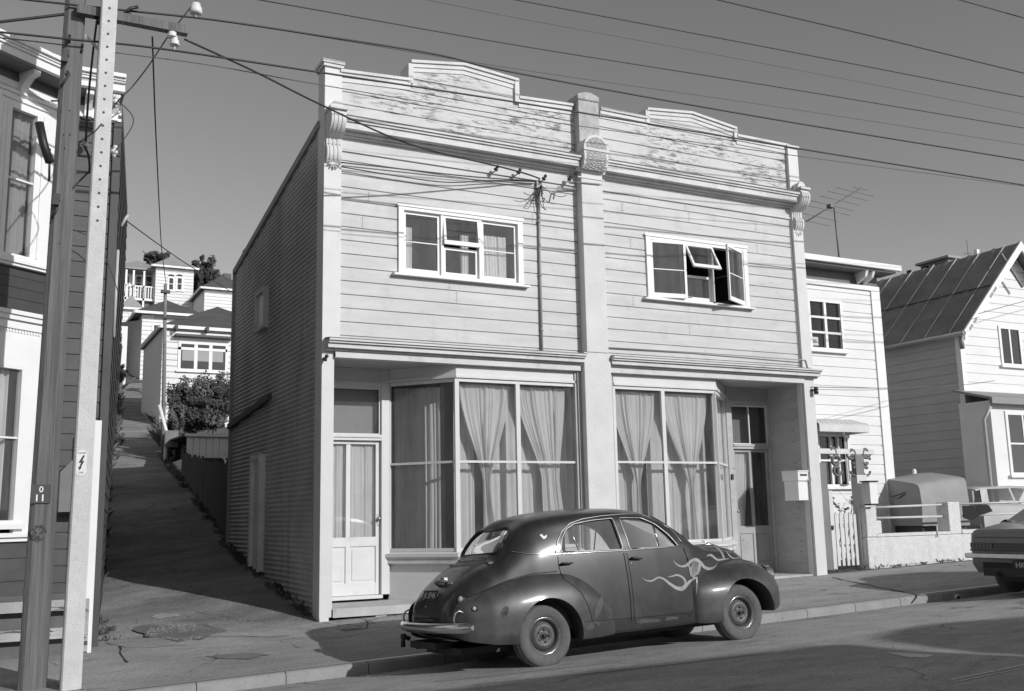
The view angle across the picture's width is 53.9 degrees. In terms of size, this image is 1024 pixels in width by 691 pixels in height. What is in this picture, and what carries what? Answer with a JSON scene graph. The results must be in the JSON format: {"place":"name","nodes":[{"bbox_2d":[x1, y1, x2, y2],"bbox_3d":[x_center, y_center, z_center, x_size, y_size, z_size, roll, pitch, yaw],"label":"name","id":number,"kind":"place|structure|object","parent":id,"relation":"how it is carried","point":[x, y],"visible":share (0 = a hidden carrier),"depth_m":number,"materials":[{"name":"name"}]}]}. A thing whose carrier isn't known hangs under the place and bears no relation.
{"place":"outdoors","nodes":[
{"label":"outdoors","id":0,"kind":"place"},
{"bbox_2d":[98,383,317,641],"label":"alley path","id":1,"kind":"structure","parent":0,"point":[166,552],"depth_m":17.96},
{"bbox_2d":[152,613,179,618],"bbox_3d":[-4.829,3.770,14.048,0.368,0.041,0.369,4,-11,-27],"label":"pale patch","id":2,"kind":"object","parent":1,"relation":"on","point":[160,616],"visible":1,"depth_m":14.04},
{"bbox_2d":[0,561,997,690],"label":"footpath","id":3,"kind":"structure","parent":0,"point":[111,669],"depth_m":12.11,"materials":[{"name":"concrete"}]},
{"bbox_2d":[0,592,89,659],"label":"plank barrier","id":4,"kind":"object","parent":3,"relation":"on","point":[10,617],"visible":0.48,"depth_m":11.62,"materials":[{"name":"wood"}]},
{"bbox_2d":[86,420,101,652],"bbox_3d":[-5.045,2.274,12.087,0.105,2.750,0.080,4,-11,-27],"label":"marker post","id":5,"kind":"object","parent":3,"relation":"on","point":[93,523],"visible":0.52,"depth_m":12.07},
{"bbox_2d":[59,0,138,690],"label":"concrete power pole","id":6,"kind":"object","parent":3,"relation":"on","point":[76,577],"visible":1,"depth_m":10.43,"materials":[{"name":"grey concrete"}]},
{"bbox_2d":[428,0,1023,113],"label":"overhead wire","id":7,"kind":"object","parent":6,"relation":"attached to","point":[707,52],"visible":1,"depth_m":15.24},
{"bbox_2d":[516,0,1023,96],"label":"overhead wire","id":8,"kind":"object","parent":6,"relation":"attached to","point":[757,45],"visible":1,"depth_m":15.77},
{"bbox_2d":[17,0,201,690],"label":"timber power pole","id":9,"kind":"object","parent":3,"relation":"on","point":[35,633],"visible":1,"depth_m":10.53,"materials":[{"name":"grey wood"}]},
{"bbox_2d":[0,13,63,22],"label":"overhead wire","id":10,"kind":"object","parent":9,"relation":"attached to","point":[31,18],"visible":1,"depth_m":10.94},
{"bbox_2d":[0,37,63,45],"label":"overhead wire","id":11,"kind":"object","parent":9,"relation":"attached to","point":[31,41],"visible":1,"depth_m":10.90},
{"bbox_2d":[85,24,96,141],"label":"overhead wire","id":12,"kind":"object","parent":9,"relation":"hanging from","point":[89,84],"visible":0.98,"depth_m":11.15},
{"bbox_2d":[84,146,90,173],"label":"overhead wire","id":13,"kind":"object","parent":12,"relation":"hanging from","point":[89,163],"visible":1,"depth_m":11.07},
{"bbox_2d":[93,6,190,133],"bbox_3d":[-4.222,-3.077,11.394,1.020,1.781,0.411,6,-12,-37],"label":"overhead wire","id":14,"kind":"object","parent":9,"relation":"attached to","point":[143,71],"visible":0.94,"depth_m":11.54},
{"bbox_2d":[151,36,165,282],"bbox_3d":[-7.278,-2.686,20.869,0.079,1.618,19.747,2,-10,-18],"label":"overhead wire","id":15,"kind":"object","parent":9,"relation":"attached to","point":[156,144],"visible":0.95,"depth_m":16.04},
{"bbox_2d":[184,38,539,178],"bbox_3d":[-1.697,-3.056,14.110,0.094,0.286,6.482,-9,-13,40],"label":"overhead wire","id":16,"kind":"object","parent":9,"relation":"attached to","point":[254,71],"visible":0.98,"depth_m":13.57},
{"bbox_2d":[0,31,1023,185],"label":"overhead wire","id":17,"kind":"object","parent":9,"relation":"attached to","point":[117,43],"visible":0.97,"depth_m":13.15,"materials":[{"name":"metal"}]},
{"bbox_2d":[23,0,1023,160],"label":"overhead wire","id":18,"kind":"object","parent":9,"relation":"attached to","point":[144,12],"visible":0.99,"depth_m":13.50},
{"bbox_2d":[115,52,1020,185],"bbox_3d":[5.947,-3.073,16.806,23.597,0.965,0.012,4,-11,-27],"label":"overhead wire","id":19,"kind":"object","parent":9,"relation":"attached to","point":[530,118],"visible":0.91,"depth_m":13.69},
{"bbox_2d":[260,0,1023,127],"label":"overhead wire","id":20,"kind":"object","parent":9,"relation":"attached to","point":[619,61],"visible":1,"depth_m":14.53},
{"bbox_2d":[305,34,1023,144],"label":"overhead wire","id":21,"kind":"object","parent":9,"relation":"attached to","point":[662,90],"visible":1,"depth_m":14.85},
{"bbox_2d":[132,624,225,641],"bbox_3d":[-4.322,3.718,13.111,1.389,0.112,0.912,-7,-11,33],"label":"tar patch","id":22,"kind":"object","parent":3,"relation":"on","point":[188,633],"visible":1,"depth_m":13.06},
{"bbox_2d":[147,623,208,639],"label":"loose gravel","id":23,"kind":"structure","parent":22,"relation":"on","point":[151,634],"depth_m":13.16,"materials":[{"name":"gravel"}]},
{"bbox_2d":[207,653,269,658],"bbox_3d":[-3.113,3.518,11.421,0.709,0.020,0.349,-3,-10,13],"label":"tar patch","id":24,"kind":"object","parent":3,"relation":"on","point":[242,656],"visible":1,"depth_m":11.40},
{"bbox_2d":[210,632,286,636],"bbox_3d":[-3.429,3.693,12.883,1.295,0.022,0.334,-3,-10,10],"label":"pale patch","id":25,"kind":"object","parent":3,"relation":"on","point":[263,634],"visible":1,"depth_m":12.85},
{"bbox_2d":[340,627,364,630],"bbox_3d":[-2.078,3.694,13.122,0.280,0.028,0.200,4,-11,-27],"label":"toby cover","id":26,"kind":"object","parent":3,"relation":"on","point":[352,628],"visible":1,"depth_m":13.07,"materials":[{"name":"metal"}]},
{"bbox_2d":[113,373,972,620],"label":"hillside ground","id":27,"kind":"structure","parent":0,"point":[223,430],"depth_m":19.64,"materials":[{"name":"soil"}]},
{"bbox_2d":[0,29,128,646],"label":"bay house","id":28,"kind":"structure","parent":27,"relation":"on","point":[29,78],"depth_m":12.47,"materials":[{"name":"grey wood"}]},
{"bbox_2d":[0,368,8,501],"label":"curtain","id":29,"kind":"object","parent":28,"relation":"hanging from","point":[4,377],"visible":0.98,"depth_m":11.97,"materials":[{"name":"fabric"}]},
{"bbox_2d":[0,362,26,528],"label":"bay window","id":30,"kind":"structure","parent":28,"relation":"in","point":[12,521],"depth_m":11.94,"materials":[{"name":"white wood"}]},
{"bbox_2d":[3,110,30,255],"bbox_3d":[-6.140,-1.999,12.393,0.035,1.851,0.351,-7,-11,29],"label":"curtain","id":31,"kind":"object","parent":28,"relation":"hanging from","point":[16,196],"visible":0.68,"depth_m":12.44,"materials":[{"name":"fabric"}]},
{"bbox_2d":[0,100,41,264],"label":"bay window","id":32,"kind":"structure","parent":28,"relation":"in","point":[37,116],"depth_m":12.39,"materials":[{"name":"white wood"}]},
{"bbox_2d":[57,460,72,511],"bbox_3d":[-5.342,1.708,12.296,0.340,0.638,0.240,4,-11,-27],"label":"meter box","id":33,"kind":"object","parent":28,"relation":"attached to","point":[64,487],"visible":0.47,"depth_m":12.14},
{"bbox_2d":[122,217,230,291],"bbox_3d":[-6.683,-1.659,20.745,0.233,2.149,14.741,0,-10,-9],"label":"overhead wire","id":34,"kind":"object","parent":28,"relation":"attached to","point":[171,253],"visible":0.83,"depth_m":18.91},
{"bbox_2d":[121,326,127,384],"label":"white shed","id":35,"kind":"structure","parent":27,"relation":"on","point":[124,331],"depth_m":47.49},
{"bbox_2d":[118,333,135,394],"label":"tree","id":36,"kind":"object","parent":27,"relation":"on","point":[123,374],"visible":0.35,"depth_m":44.62,"materials":[{"name":"grey plant"}]},
{"bbox_2d":[122,295,143,321],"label":"white house","id":37,"kind":"structure","parent":27,"relation":"on","point":[131,303],"depth_m":59.35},
{"bbox_2d":[143,250,170,264],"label":"tree","id":38,"kind":"object","parent":27,"relation":"on","point":[151,257],"visible":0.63,"depth_m":77.65,"materials":[{"name":"grey plant"}]},
{"bbox_2d":[122,300,198,379],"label":"white house","id":39,"kind":"structure","parent":27,"relation":"on","point":[142,324],"depth_m":50.35,"materials":[{"name":"wood"}]},
{"bbox_2d":[124,256,198,309],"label":"white house","id":40,"kind":"structure","parent":27,"relation":"on","point":[144,284],"depth_m":68.68,"materials":[{"name":"wood"}]},
{"bbox_2d":[134,275,142,290],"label":"window","id":41,"kind":"structure","parent":40,"relation":"in","point":[138,278],"depth_m":69.47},
{"bbox_2d":[145,275,151,290],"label":"window","id":42,"kind":"structure","parent":40,"relation":"in","point":[148,278],"depth_m":69.77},
{"bbox_2d":[167,276,175,291],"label":"window","id":43,"kind":"structure","parent":40,"relation":"in","point":[170,280],"depth_m":68.55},
{"bbox_2d":[175,276,183,291],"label":"window","id":44,"kind":"structure","parent":40,"relation":"in","point":[179,280],"depth_m":68.80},
{"bbox_2d":[157,404,167,460],"bbox_3d":[-9.413,2.492,27.102,0.316,1.818,0.100,4,-11,-27],"label":"white post","id":45,"kind":"object","parent":27,"relation":"on","point":[164,426],"visible":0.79,"depth_m":27.14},
{"bbox_2d":[154,284,187,458],"bbox_3d":[-9.564,1.041,28.038,0.907,5.619,0.197,3,-10,-23],"label":"power pole","id":46,"kind":"object","parent":27,"relation":"on","point":[165,317],"visible":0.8,"depth_m":28.12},
{"bbox_2d":[139,307,231,426],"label":"white house","id":47,"kind":"structure","parent":27,"relation":"on","point":[197,343],"depth_m":37.38,"materials":[{"name":"wood"}]},
{"bbox_2d":[176,341,229,373],"bbox_3d":[-11.425,0.447,37.272,1.922,1.150,0.150,4,-11,-27],"label":"window","id":48,"kind":"structure","parent":47,"relation":"in","point":[193,357],"depth_m":37.26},
{"bbox_2d":[159,433,227,471],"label":"fence","id":49,"kind":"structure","parent":27,"relation":"on","point":[208,445],"depth_m":25.22,"materials":[{"name":"wood"}]},
{"bbox_2d":[165,430,178,446],"bbox_3d":[-9.138,2.508,27.044,0.340,0.449,0.050,4,-11,-27],"label":"leaning board","id":50,"kind":"object","parent":49,"relation":"on","point":[170,434],"visible":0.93,"depth_m":27.01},
{"bbox_2d":[162,370,229,459],"bbox_3d":[-9.081,2.065,29.553,2.194,2.972,3.708,1,-10,-14],"label":"shrub","id":51,"kind":"object","parent":27,"relation":"on","point":[199,405],"visible":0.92,"depth_m":28.91,"materials":[{"name":"grey plant"}]},
{"bbox_2d":[181,452,227,538],"bbox_3d":[-6.668,3.225,21.896,0.125,2.183,5.800,4,-11,-27],"label":"paling fence","id":52,"kind":"object","parent":27,"relation":"on","point":[205,479],"visible":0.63,"depth_m":21.17,"materials":[{"name":"grey wood"}]},
{"bbox_2d":[191,254,220,292],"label":"tree","id":53,"kind":"object","parent":27,"relation":"on","point":[206,269],"visible":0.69,"depth_m":75.52,"materials":[{"name":"grey plant"}]},
{"bbox_2d":[188,273,231,311],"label":"white house","id":54,"kind":"structure","parent":27,"relation":"on","point":[210,295],"depth_m":66.05,"materials":[{"name":"wood"}]},
{"bbox_2d":[226,58,827,621],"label":"shop building","id":55,"kind":"structure","parent":27,"relation":"on","point":[660,264],"depth_m":16.55,"materials":[{"name":"paint"}]},
{"bbox_2d":[254,286,269,333],"bbox_3d":[-4.395,-0.622,17.718,0.110,0.720,0.660,4,-11,-27],"label":"side window frame","id":56,"kind":"structure","parent":55,"relation":"in","point":[261,321],"depth_m":17.68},
{"bbox_2d":[333,444,345,537],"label":"door curtain","id":57,"kind":"object","parent":55,"relation":"hanging from","point":[338,490],"depth_m":15.30,"materials":[{"name":"fabric"}]},
{"bbox_2d":[334,388,376,433],"bbox_3d":[-2.563,1.029,15.603,1.000,0.800,0.020,4,-11,-27],"label":"roller blind","id":58,"kind":"object","parent":55,"relation":"attached to","point":[355,410],"visible":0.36,"depth_m":15.66,"materials":[{"name":"fabric"}]},
{"bbox_2d":[332,440,380,596],"bbox_3d":[-2.473,2.595,15.215,1.022,2.312,0.117,4,-11,-27],"label":"door","id":59,"kind":"structure","parent":55,"relation":"in","point":[355,560],"depth_m":15.23,"materials":[{"name":"paint"}]},
{"bbox_2d":[350,444,374,536],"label":"door curtain","id":60,"kind":"object","parent":55,"relation":"hanging from","point":[362,501],"depth_m":15.47,"materials":[{"name":"fabric"}]},
{"bbox_2d":[406,227,411,268],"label":"lace curtain","id":61,"kind":"object","parent":55,"relation":"hanging from","point":[408,248],"visible":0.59,"depth_m":15.49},
{"bbox_2d":[394,387,440,547],"bbox_3d":[-1.469,1.921,15.670,0.746,2.540,0.049,-3,-10,10],"label":"curtain","id":62,"kind":"object","parent":55,"relation":"hanging from","point":[417,506],"visible":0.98,"depth_m":15.67,"materials":[{"name":"fabric"}]},
{"bbox_2d":[341,162,535,180],"bbox_3d":[-1.074,-2.714,15.773,3.313,0.192,0.019,4,-11,-27],"label":"overhead wire","id":63,"kind":"object","parent":55,"relation":"attached to","point":[435,172],"visible":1,"depth_m":15.70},
{"bbox_2d":[341,166,535,182],"bbox_3d":[-1.071,-2.662,15.742,3.308,0.266,0.017,4,-11,-27],"label":"overhead wire","id":64,"kind":"object","parent":55,"relation":"attached to","point":[436,181],"visible":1,"depth_m":15.65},
{"bbox_2d":[392,202,529,287],"bbox_3d":[-0.787,-1.552,15.782,2.310,1.145,0.200,4,-11,-27],"label":"window frame","id":65,"kind":"structure","parent":55,"relation":"in","point":[441,214],"depth_m":15.75,"materials":[{"name":"white wood"}]},
{"bbox_2d":[453,384,474,547],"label":"net curtain","id":66,"kind":"object","parent":55,"relation":"hanging from","point":[467,503],"visible":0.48,"depth_m":15.50,"materials":[{"name":"fabric"}]},
{"bbox_2d":[460,235,467,273],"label":"lace curtain","id":67,"kind":"object","parent":55,"relation":"hanging from","point":[464,261],"visible":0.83,"depth_m":15.91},
{"bbox_2d":[459,384,508,527],"bbox_3d":[-0.413,1.877,15.544,0.902,2.540,0.069,4,-11,-27],"label":"curtain","id":68,"kind":"object","parent":55,"relation":"hanging from","point":[484,408],"visible":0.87,"depth_m":15.63,"materials":[{"name":"fabric"}]},
{"bbox_2d":[390,378,578,551],"bbox_3d":[-0.416,1.897,15.929,2.998,2.650,0.984,4,-11,-27],"label":"shop window frame","id":69,"kind":"structure","parent":55,"relation":"in","point":[456,461],"depth_m":15.53,"materials":[{"name":"white paint"}]},
{"bbox_2d":[483,235,505,277],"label":"lace curtain","id":70,"kind":"object","parent":55,"relation":"hanging from","point":[494,264],"visible":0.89,"depth_m":16.17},
{"bbox_2d":[490,386,568,538],"bbox_3d":[0.251,1.941,16.061,1.520,2.560,0.042,4,-11,-27],"label":"net curtain","id":71,"kind":"object","parent":55,"relation":"hanging from","point":[503,488],"visible":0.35,"depth_m":15.99,"materials":[{"name":"fabric"}]},
{"bbox_2d":[520,387,568,547],"bbox_3d":[0.489,1.937,16.008,0.912,2.540,0.065,4,-11,-27],"label":"curtain","id":72,"kind":"object","parent":55,"relation":"hanging from","point":[542,412],"visible":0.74,"depth_m":16.10,"materials":[{"name":"fabric"}]},
{"bbox_2d":[616,426,635,511],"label":"net curtain","id":73,"kind":"object","parent":55,"relation":"hanging from","point":[627,493],"visible":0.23,"depth_m":16.89,"materials":[{"name":"fabric"}]},
{"bbox_2d":[615,391,654,513],"bbox_3d":[2.059,2.042,16.817,0.912,2.540,0.054,4,-11,-27],"label":"curtain","id":74,"kind":"object","parent":55,"relation":"hanging from","point":[634,414],"visible":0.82,"depth_m":16.92,"materials":[{"name":"fabric"}]},
{"bbox_2d":[613,385,732,542],"bbox_3d":[2.847,2.113,17.604,3.149,2.650,0.998,4,-11,-27],"label":"shop window frame","id":75,"kind":"structure","parent":55,"relation":"in","point":[720,434],"depth_m":17.37,"materials":[{"name":"white paint"}]},
{"bbox_2d":[646,393,709,539],"bbox_3d":[2.850,2.115,17.406,1.276,2.560,0.042,4,-11,-27],"label":"net curtain","id":76,"kind":"object","parent":55,"relation":"hanging from","point":[679,501],"visible":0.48,"depth_m":17.33,"materials":[{"name":"fabric"}]},
{"bbox_2d":[665,394,705,542],"bbox_3d":[3.002,2.104,17.304,0.995,2.540,0.051,4,-11,-27],"label":"curtain","id":77,"kind":"object","parent":55,"relation":"hanging from","point":[685,418],"visible":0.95,"depth_m":17.39,"materials":[{"name":"fabric"}]},
{"bbox_2d":[643,232,755,309],"bbox_3d":[3.356,-1.317,17.794,2.410,1.185,0.431,4,-11,-27],"label":"window frame","id":78,"kind":"structure","parent":55,"relation":"in","point":[650,238],"depth_m":17.82,"materials":[{"name":"white wood"}]},
{"bbox_2d":[710,395,719,538],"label":"net curtain","id":79,"kind":"object","parent":55,"relation":"hanging from","point":[716,492],"visible":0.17,"depth_m":17.61,"materials":[{"name":"fabric"}]},
{"bbox_2d":[735,452,746,525],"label":"door curtain","id":80,"kind":"object","parent":55,"relation":"hanging from","point":[741,465],"depth_m":18.90,"materials":[{"name":"fabric"}]},
{"bbox_2d":[731,407,760,442],"bbox_3d":[4.402,1.521,19.235,0.820,0.800,0.020,4,-11,-27],"label":"transom window","id":81,"kind":"structure","parent":55,"relation":"attached to","point":[739,425],"depth_m":19.25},
{"bbox_2d":[734,449,774,571],"bbox_3d":[4.524,3.081,18.818,0.872,2.272,0.117,4,-11,-27],"label":"door","id":82,"kind":"structure","parent":55,"relation":"in","point":[756,544],"depth_m":18.83,"materials":[{"name":"paint"}]},
{"bbox_2d":[781,470,808,500],"bbox_3d":[5.169,2.555,18.356,0.260,0.535,0.435,4,-11,-27],"label":"letterbox","id":83,"kind":"object","parent":55,"relation":"attached to","point":[795,485],"visible":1,"depth_m":18.24,"materials":[{"name":"white metal"}]},
{"bbox_2d":[811,380,994,388],"bbox_3d":[8.854,0.813,21.859,9.314,0.876,0.145,8,-14,-44],"label":"overhead wire","id":84,"kind":"object","parent":55,"relation":"attached to","point":[904,387],"visible":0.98,"depth_m":21.53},
{"bbox_2d":[98,389,963,640],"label":"weeds","id":85,"kind":"object","parent":27,"relation":"on","point":[155,432],"visible":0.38,"depth_m":20.52,"materials":[{"name":"grey plant"}]},
{"bbox_2d":[832,496,853,566],"bbox_3d":[6.585,3.441,19.444,1.096,1.606,0.303,4,-11,-27],"label":"climbing rose","id":86,"kind":"object","parent":27,"relation":"on","point":[845,509],"visible":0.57,"depth_m":19.39,"materials":[{"name":"grey plant"}]},
{"bbox_2d":[819,446,873,569],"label":"garden gate","id":87,"kind":"structure","parent":27,"relation":"on","point":[832,525],"depth_m":19.10,"materials":[{"name":"white paint"}]},
{"bbox_2d":[805,253,901,559],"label":"white house","id":88,"kind":"structure","parent":27,"relation":"on","point":[845,317],"depth_m":22.04,"materials":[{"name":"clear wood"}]},
{"bbox_2d":[808,298,849,353],"bbox_3d":[6.818,-0.422,21.864,1.117,1.173,0.150,4,-11,-27],"label":"window","id":89,"kind":"structure","parent":88,"relation":"in","point":[826,349],"depth_m":21.89,"materials":[{"name":"white wood"}]},
{"bbox_2d":[817,433,851,488],"bbox_3d":[6.870,2.449,21.308,1.059,1.170,0.260,4,-11,-27],"label":"window","id":90,"kind":"structure","parent":88,"relation":"in","point":[832,485],"depth_m":21.36,"materials":[{"name":"white wood"}]},
{"bbox_2d":[803,187,873,257],"bbox_3d":[8.709,-3.289,27.405,3.344,2.445,0.199,4,-11,-27],"label":"tv aerial","id":91,"kind":"object","parent":88,"relation":"attached to","point":[830,206],"visible":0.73,"depth_m":27.45,"materials":[{"name":"metal"}]},
{"bbox_2d":[888,472,969,532],"bbox_3d":[8.833,3.726,22.205,1.487,1.845,1.780,4,-11,-27],"label":"canvas covered trailer","id":92,"kind":"object","parent":27,"relation":"on","point":[923,488],"visible":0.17,"depth_m":21.56,"materials":[{"name":"grey fabric"}]},
{"bbox_2d":[859,501,1023,568],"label":"stucco wall","id":93,"kind":"structure","parent":27,"relation":"on","point":[949,538],"depth_m":19.69,"materials":[{"name":"concrete"}]},
{"bbox_2d":[860,481,877,505],"bbox_3d":[6.811,2.810,19.168,0.252,0.464,0.230,4,-11,-27],"label":"letterbox","id":94,"kind":"object","parent":93,"relation":"on","point":[870,493],"visible":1,"depth_m":19.10,"materials":[{"name":"white metal"}]},
{"bbox_2d":[962,506,978,519],"bbox_3d":[9.376,3.422,20.584,0.472,0.304,0.012,4,-11,-27],"label":"hung cloth","id":95,"kind":"object","parent":93,"relation":"hanging from","point":[970,512],"visible":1,"depth_m":20.56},
{"bbox_2d":[975,505,991,514],"bbox_3d":[9.735,3.390,20.779,0.533,0.204,0.012,4,-11,-27],"label":"hung cloth","id":96,"kind":"object","parent":93,"relation":"hanging from","point":[983,509],"visible":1,"depth_m":20.77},
{"bbox_2d":[877,241,1023,503],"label":"gabled house","id":97,"kind":"structure","parent":27,"relation":"on","point":[938,329],"depth_m":26.61,"materials":[{"name":"painted wood weatherboard"},{"name":"iron"},{"name":"glass"}]},
{"bbox_2d":[997,325,1023,368],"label":"window","id":98,"kind":"structure","parent":97,"relation":"in","point":[1010,342],"depth_m":26.78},
{"bbox_2d":[1004,411,1023,477],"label":"window","id":99,"kind":"structure","parent":97,"relation":"in","point":[1014,420],"depth_m":24.90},
{"bbox_2d":[966,486,1023,528],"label":"estate car","id":100,"kind":"object","parent":27,"relation":"on","point":[979,522],"visible":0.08,"depth_m":23.25,"materials":[{"name":"paint"}]},
{"bbox_2d":[239,591,1023,690],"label":"road","id":101,"kind":"structure","parent":0,"point":[848,652],"depth_m":9.87,"materials":[{"name":"asphalt"}]},
{"bbox_2d":[435,661,620,681],"bbox_3d":[0.189,3.207,9.918,1.934,0.074,0.032,2,-10,-17],"label":"road seam","id":102,"kind":"object","parent":101,"relation":"on","point":[528,671],"visible":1,"depth_m":9.91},
{"bbox_2d":[95,566,1023,690],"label":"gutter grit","id":103,"kind":"object","parent":101,"relation":"on","point":[595,645],"visible":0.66,"depth_m":12.49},
{"bbox_2d":[472,667,646,684],"bbox_3d":[0.463,3.098,9.447,1.696,0.065,0.032,1,-10,-13],"label":"road seam","id":104,"kind":"object","parent":101,"relation":"on","point":[562,675],"visible":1,"depth_m":9.45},
{"bbox_2d":[120,585,1023,690],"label":"kerb","id":105,"kind":"structure","parent":101,"relation":"on","point":[245,682],"depth_m":11.20,"materials":[{"name":"concrete"}]},
{"bbox_2d":[400,508,779,666],"bbox_3d":[0.932,2.685,11.530,4.410,1.624,1.740,2,-13,-28],"label":"old saloon car","id":106,"kind":"object","parent":101,"relation":"on","point":[529,589],"visible":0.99,"depth_m":10.75,"materials":[{"name":"paint"}]},
{"bbox_2d":[888,652,932,656],"bbox_3d":[3.702,2.914,9.495,0.491,0.009,0.230,-10,-13,43],"label":"road paint patch","id":107,"kind":"object","parent":101,"relation":"on","point":[914,655],"visible":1,"depth_m":9.46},
{"bbox_2d":[951,664,1023,679],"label":"road line","id":108,"kind":"object","parent":101,"relation":"on","point":[986,672],"visible":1,"depth_m":8.44,"materials":[{"name":"paint"}]},
{"bbox_2d":[965,509,1023,591],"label":"parked sedan","id":109,"kind":"object","parent":101,"relation":"on","point":[997,550],"visible":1,"depth_m":14.84,"materials":[{"name":"paint"}]},
{"bbox_2d":[718,0,1023,73],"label":"overhead wire","id":110,"kind":"object","parent":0,"point":[867,35],"visible":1,"depth_m":16.42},
{"bbox_2d":[960,0,1023,17],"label":"overhead wire","id":111,"kind":"object","parent":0,"point":[992,9],"visible":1,"depth_m":17.65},
{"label":"far hill","id":112,"kind":"structure","parent":0,"visible":0},
{"bbox_2d":[915,240,979,266],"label":"hilltop house","id":113,"kind":"structure","parent":112,"relation":"on","point":[940,260],"depth_m":155.57,"materials":[{"name":"metal"}]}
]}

